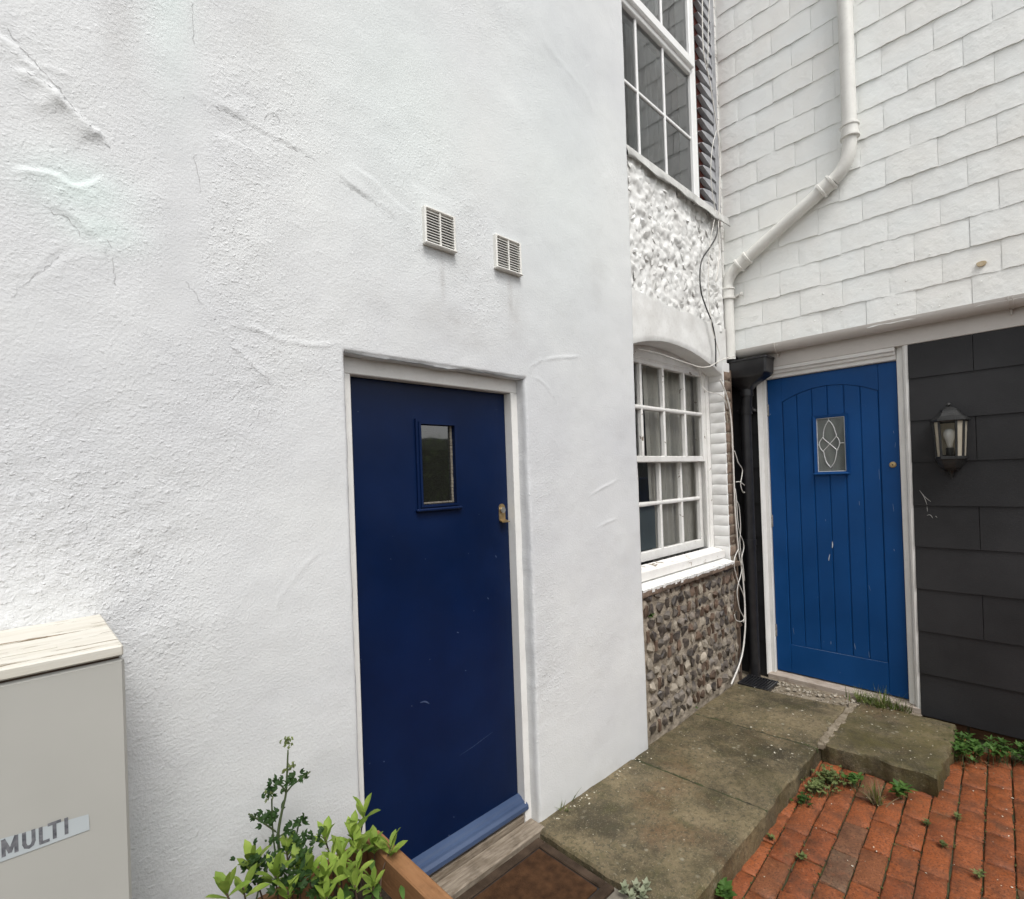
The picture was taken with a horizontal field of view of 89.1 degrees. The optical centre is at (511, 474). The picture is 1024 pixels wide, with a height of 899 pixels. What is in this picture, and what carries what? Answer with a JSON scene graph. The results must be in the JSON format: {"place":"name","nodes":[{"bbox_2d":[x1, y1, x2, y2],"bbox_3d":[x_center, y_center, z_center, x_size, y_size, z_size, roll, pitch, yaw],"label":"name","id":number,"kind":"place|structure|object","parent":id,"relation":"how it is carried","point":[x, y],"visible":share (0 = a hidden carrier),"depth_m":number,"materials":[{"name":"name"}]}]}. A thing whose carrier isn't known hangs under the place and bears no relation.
{"place":"outdoors","nodes":[
{"label":"outdoors","id":0,"kind":"place"},
{"bbox_2d":[540,670,922,898],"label":"stone path","id":1,"kind":"structure","parent":0,"point":[702,832],"depth_m":2.45,"materials":[{"name":"stone"}]},
{"bbox_2d":[456,838,613,898],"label":"doormat","id":2,"kind":"object","parent":1,"relation":"on","point":[538,868],"visible":1,"depth_m":1.97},
{"bbox_2d":[618,877,651,898],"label":"succulent","id":3,"kind":"object","parent":1,"relation":"on","point":[636,885],"visible":1,"depth_m":1.90,"materials":[{"name":"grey plant"}]},
{"bbox_2d":[737,674,778,690],"bbox_3d":[1.756,1.501,3.712,0.205,0.054,0.208,-2,0,-44],"label":"drain grate","id":4,"kind":"object","parent":1,"relation":"on","point":[757,682],"visible":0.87,"depth_m":3.71,"materials":[{"name":"black plastic"}]},
{"bbox_2d":[845,686,873,703],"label":"grass tuft","id":5,"kind":"object","parent":1,"relation":"on","point":[859,699],"visible":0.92,"depth_m":3.38,"materials":[{"name":"green plant"}]},
{"bbox_2d":[860,684,910,711],"bbox_3d":[2.346,1.397,3.279,0.241,0.142,0.304,-2,0,-44],"label":"grass tuft","id":6,"kind":"object","parent":1,"relation":"on","point":[883,703],"visible":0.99,"depth_m":3.29,"materials":[{"name":"green plant"}]},
{"bbox_2d":[886,699,913,713],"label":"grass tuft","id":7,"kind":"object","parent":1,"relation":"on","point":[905,710],"visible":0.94,"depth_m":3.21,"materials":[{"name":"green plant"}]},
{"bbox_2d":[773,682,921,715],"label":"gravel","id":8,"kind":"structure","parent":0,"point":[819,695],"depth_m":3.51,"materials":[{"name":"grey gravel"}]},
{"bbox_2d":[718,738,1023,898],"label":"brick paving","id":9,"kind":"structure","parent":0,"point":[903,876],"depth_m":2.23,"materials":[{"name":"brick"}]},
{"bbox_2d":[715,877,736,898],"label":"weed","id":10,"kind":"object","parent":9,"relation":"on","point":[724,888],"visible":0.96,"depth_m":1.95,"materials":[{"name":"green plant"}]},
{"bbox_2d":[767,833,775,839],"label":"seedling","id":11,"kind":"object","parent":9,"relation":"on","point":[771,836],"visible":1,"depth_m":2.27,"materials":[{"name":"green plant"}]},
{"bbox_2d":[556,687,1013,887],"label":"paint flakes","id":12,"kind":"object","parent":9,"relation":"on","point":[767,765],"visible":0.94,"depth_m":2.69,"materials":[{"name":"white paint"}]},
{"bbox_2d":[795,851,806,859],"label":"seedling","id":13,"kind":"object","parent":9,"relation":"on","point":[802,856],"visible":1,"depth_m":2.15,"materials":[{"name":"green plant"}]},
{"bbox_2d":[790,791,813,807],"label":"weed","id":14,"kind":"object","parent":9,"relation":"on","point":[802,797],"visible":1,"depth_m":2.51,"materials":[{"name":"green plant"}]},
{"bbox_2d":[801,777,841,797],"bbox_3d":[1.541,1.558,2.624,0.179,0.050,0.182,-2,0,2],"label":"weed","id":15,"kind":"object","parent":9,"relation":"on","point":[815,784],"visible":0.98,"depth_m":2.59,"materials":[{"name":"green plant"}]},
{"bbox_2d":[810,764,864,796],"bbox_3d":[1.647,1.545,2.657,0.236,0.068,0.191,-2,0,20],"label":"weed","id":16,"kind":"object","parent":9,"relation":"on","point":[829,777],"visible":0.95,"depth_m":2.66,"materials":[{"name":"green plant"}]},
{"bbox_2d":[840,772,864,790],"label":"weed","id":17,"kind":"object","parent":9,"relation":"on","point":[853,778],"visible":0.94,"depth_m":2.62,"materials":[{"name":"green plant"}]},
{"bbox_2d":[853,777,899,806],"bbox_3d":[1.755,1.518,2.498,0.155,0.112,0.194,-2,0,-29],"label":"grass tuft","id":18,"kind":"object","parent":9,"relation":"on","point":[876,800],"visible":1,"depth_m":2.49,"materials":[{"name":"green plant"}]},
{"bbox_2d":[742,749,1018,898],"bbox_3d":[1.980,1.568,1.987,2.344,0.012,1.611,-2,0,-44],"label":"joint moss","id":19,"kind":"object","parent":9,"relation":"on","point":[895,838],"visible":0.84,"depth_m":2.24,"materials":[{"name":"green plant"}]},
{"bbox_2d":[821,703,955,796],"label":"step slab","id":20,"kind":"structure","parent":9,"relation":"on","point":[893,741],"depth_m":2.81,"materials":[{"name":"stone"}]},
{"bbox_2d":[888,778,916,799],"bbox_3d":[1.869,1.523,2.501,0.108,0.095,0.100,-2,0,-26],"label":"weed","id":21,"kind":"object","parent":9,"relation":"on","point":[901,788],"visible":1,"depth_m":2.51,"materials":[{"name":"green plant"}]},
{"bbox_2d":[830,695,994,774],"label":"leaf litter","id":22,"kind":"object","parent":9,"relation":"on","point":[955,769],"visible":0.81,"depth_m":2.79,"materials":[{"name":"brown plant"}]},
{"bbox_2d":[922,818,930,825],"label":"seedling","id":23,"kind":"object","parent":9,"relation":"on","point":[927,822],"visible":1,"depth_m":2.33,"materials":[{"name":"green plant"}]},
{"bbox_2d":[939,840,948,848],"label":"seedling","id":24,"kind":"object","parent":9,"relation":"on","point":[942,842],"visible":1,"depth_m":2.19,"materials":[{"name":"green plant"}]},
{"bbox_2d":[954,812,961,819],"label":"seedling","id":25,"kind":"object","parent":9,"relation":"on","point":[957,815],"visible":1,"depth_m":2.36,"materials":[{"name":"green plant"}]},
{"bbox_2d":[949,727,973,754],"bbox_3d":[2.485,1.492,2.914,0.196,0.117,0.138,-2,0,26],"label":"weed","id":26,"kind":"object","parent":9,"relation":"on","point":[961,734],"visible":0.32,"depth_m":2.91,"materials":[{"name":"green plant"}]},
{"bbox_2d":[949,739,980,766],"bbox_3d":[2.418,1.496,2.809,0.240,0.113,0.180,-2,0,-12],"label":"weed","id":27,"kind":"object","parent":9,"relation":"on","point":[958,747],"visible":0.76,"depth_m":2.79,"materials":[{"name":"green plant"}]},
{"bbox_2d":[969,868,986,879],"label":"seedling","id":28,"kind":"object","parent":9,"relation":"on","point":[978,873],"visible":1,"depth_m":2.03,"materials":[{"name":"green plant"}]},
{"bbox_2d":[951,735,1004,767],"bbox_3d":[2.494,1.492,2.788,0.168,0.115,0.235,-2,0,-44],"label":"weed","id":29,"kind":"object","parent":9,"relation":"on","point":[974,742],"visible":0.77,"depth_m":2.80,"materials":[{"name":"green plant"}]},
{"bbox_2d":[983,734,1023,767],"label":"weed","id":30,"kind":"object","parent":9,"relation":"on","point":[1003,749],"visible":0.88,"depth_m":2.79,"materials":[{"name":"green plant"}]},
{"bbox_2d":[1006,740,1023,763],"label":"weed","id":31,"kind":"object","parent":9,"relation":"on","point":[1020,745],"visible":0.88,"depth_m":2.79,"materials":[{"name":"green plant"}]},
{"label":"ground","id":32,"kind":"structure","parent":0,"visible":0},
{"bbox_2d":[0,614,131,898],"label":"meter cabinet","id":33,"kind":"object","parent":32,"relation":"on","point":[64,815],"visible":1,"depth_m":0.94,"materials":[{"name":"paint"}]},
{"bbox_2d":[258,830,452,898],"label":"planter","id":34,"kind":"object","parent":32,"relation":"on","point":[412,878],"visible":0.32,"depth_m":1.50,"materials":[{"name":"brown wood"}]},
{"bbox_2d":[230,736,330,898],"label":"tall weed","id":35,"kind":"object","parent":34,"relation":"in","point":[268,818],"visible":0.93,"depth_m":1.36,"materials":[{"name":"green plant"}]},
{"bbox_2d":[205,793,407,898],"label":"shrub","id":36,"kind":"object","parent":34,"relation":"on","point":[357,841],"visible":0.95,"depth_m":1.38,"materials":[{"name":"green plant"}]},
{"bbox_2d":[0,0,743,898],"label":"rendered house","id":37,"kind":"structure","parent":32,"relation":"on","point":[332,464],"depth_m":1.82,"materials":[{"name":"white paint"}]},
{"bbox_2d":[350,377,528,875],"bbox_3d":[-0.267,0.572,2.072,0.766,1.851,0.095,-2,0,-44],"label":"door","id":38,"kind":"structure","parent":37,"relation":"in","point":[430,472],"depth_m":2.04,"materials":[{"name":"blue paint"}]},
{"bbox_2d":[422,205,457,254],"bbox_3d":[-0.277,-0.929,1.978,0.149,0.142,0.036,-2,0,-44],"label":"air vent","id":39,"kind":"object","parent":37,"relation":"attached to","point":[439,229],"visible":1,"depth_m":1.97,"materials":[{"name":"white plastic"}]},
{"bbox_2d":[493,233,522,276],"bbox_3d":[-0.019,-0.937,2.225,0.154,0.144,0.036,-2,0,-44],"label":"air vent","id":40,"kind":"object","parent":37,"relation":"attached to","point":[507,256],"visible":1,"depth_m":2.22,"materials":[{"name":"white plastic"}]},
{"bbox_2d":[621,0,729,226],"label":"upper window","id":41,"kind":"structure","parent":37,"relation":"in","point":[649,45],"depth_m":3.52,"materials":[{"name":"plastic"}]},
{"bbox_2d":[638,348,733,367],"bbox_3d":[1.155,-0.781,3.408,1.132,0.129,0.056,-2,0,-39],"label":"cable","id":42,"kind":"object","parent":37,"relation":"attached to","point":[683,361],"visible":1,"depth_m":3.41,"materials":[{"name":"white plastic"}]},
{"bbox_2d":[633,345,739,598],"bbox_3d":[1.066,-0.084,3.434,1.297,1.522,0.294,-2,0,-44],"label":"sash window","id":43,"kind":"structure","parent":37,"relation":"in","point":[677,517],"depth_m":3.58,"materials":[{"name":"white paint"}]},
{"bbox_2d":[707,0,709,67],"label":"cable","id":44,"kind":"object","parent":37,"relation":"attached to","point":[708,34],"visible":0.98,"depth_m":3.67,"materials":[{"name":"white plastic"}]},
{"bbox_2d":[699,227,718,365],"bbox_3d":[1.365,-1.254,3.566,0.334,1.019,0.014,-2,0,-45],"label":"cable","id":45,"kind":"object","parent":37,"relation":"attached to","point":[702,294],"visible":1,"depth_m":3.53,"materials":[{"name":"grey plastic"}]},
{"bbox_2d":[702,0,720,282],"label":"cable","id":46,"kind":"object","parent":37,"relation":"attached to","point":[718,140],"visible":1,"depth_m":3.67,"materials":[{"name":"plastic"}]},
{"bbox_2d":[708,131,716,324],"bbox_3d":[1.398,-1.736,3.619,0.011,1.422,0.231,-2,0,44],"label":"cable","id":47,"kind":"object","parent":37,"relation":"attached to","point":[712,227],"visible":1,"depth_m":3.61,"materials":[{"name":"white plastic"}]},
{"bbox_2d":[697,367,727,408],"bbox_3d":[1.376,-0.598,3.624,0.372,0.271,0.061,-2,0,-37],"label":"cable","id":48,"kind":"object","parent":37,"relation":"attached to","point":[710,392],"visible":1,"depth_m":3.62,"materials":[{"name":"white plastic"}]},
{"bbox_2d":[710,319,719,367],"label":"cable","id":49,"kind":"object","parent":37,"relation":"attached to","point":[716,343],"visible":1,"depth_m":3.59,"materials":[{"name":"white plastic"}]},
{"bbox_2d":[719,379,745,684],"bbox_3d":[1.581,0.385,3.720,0.320,2.131,0.041,-2,0,-44],"label":"cable","id":50,"kind":"object","parent":37,"relation":"attached to","point":[736,529],"visible":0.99,"depth_m":3.76,"materials":[{"name":"white plastic"}]},
{"bbox_2d":[733,651,741,682],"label":"cable","id":51,"kind":"object","parent":37,"relation":"attached to","point":[737,664],"visible":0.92,"depth_m":3.71,"materials":[{"name":"white plastic"}]},
{"bbox_2d":[734,569,743,621],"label":"cable","id":52,"kind":"object","parent":37,"relation":"attached to","point":[737,599],"visible":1,"depth_m":3.73,"materials":[{"name":"white plastic"}]},
{"bbox_2d":[735,489,743,565],"bbox_3d":[1.665,0.382,3.800,0.105,0.568,0.010,-2,0,-41],"label":"cable","id":53,"kind":"object","parent":37,"relation":"attached to","point":[738,527],"visible":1,"depth_m":3.78,"materials":[{"name":"white plastic"}]},
{"bbox_2d":[734,549,744,622],"bbox_3d":[1.639,0.808,3.759,0.147,0.536,0.019,-2,0,-44],"label":"cable","id":54,"kind":"object","parent":37,"relation":"attached to","point":[740,586],"visible":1,"depth_m":3.77,"materials":[{"name":"white plastic"}]},
{"bbox_2d":[734,451,744,492],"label":"cable","id":55,"kind":"object","parent":37,"relation":"attached to","point":[741,475],"visible":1,"depth_m":3.82,"materials":[{"name":"white plastic"}]},
{"bbox_2d":[737,501,744,580],"bbox_3d":[1.669,0.479,3.800,0.074,0.601,0.008,-2,0,-38],"label":"cable","id":56,"kind":"object","parent":37,"relation":"attached to","point":[739,539],"visible":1,"depth_m":3.80,"materials":[{"name":"white plastic"}]},
{"bbox_2d":[713,0,1023,751],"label":"tile hung house","id":57,"kind":"structure","parent":32,"relation":"on","point":[890,554],"depth_m":3.26,"materials":[{"name":"paint"}]},
{"bbox_2d":[727,355,774,676],"bbox_3d":[1.769,0.334,3.826,0.205,2.348,0.348,-2,0,-44],"label":"downpipe","id":58,"kind":"object","parent":57,"relation":"attached to","point":[749,375],"visible":0.87,"depth_m":3.83,"materials":[{"name":"black plastic"}]},
{"bbox_2d":[722,0,859,360],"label":"downpipe","id":59,"kind":"object","parent":57,"relation":"attached to","point":[849,137],"visible":0.95,"depth_m":3.29,"materials":[{"name":"white plastic"}]},
{"bbox_2d":[767,361,908,698],"bbox_3d":[2.202,0.358,3.580,0.069,2.139,0.800,-2,0,-44],"label":"door","id":60,"kind":"structure","parent":57,"relation":"in","point":[837,526],"depth_m":3.54,"materials":[{"name":"blue paint"}]},
{"bbox_2d":[736,293,1023,358],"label":"gutter","id":61,"kind":"object","parent":57,"relation":"attached to","point":[967,310],"visible":0.99,"depth_m":3.18,"materials":[{"name":"paint"}]},
{"bbox_2d":[930,403,970,477],"bbox_3d":[2.536,-0.202,3.018,0.121,0.440,0.184,-2,0,-44],"label":"wall lantern","id":62,"kind":"object","parent":57,"relation":"attached to","point":[949,425],"depth_m":3.01,"materials":[{"name":"black metal"}]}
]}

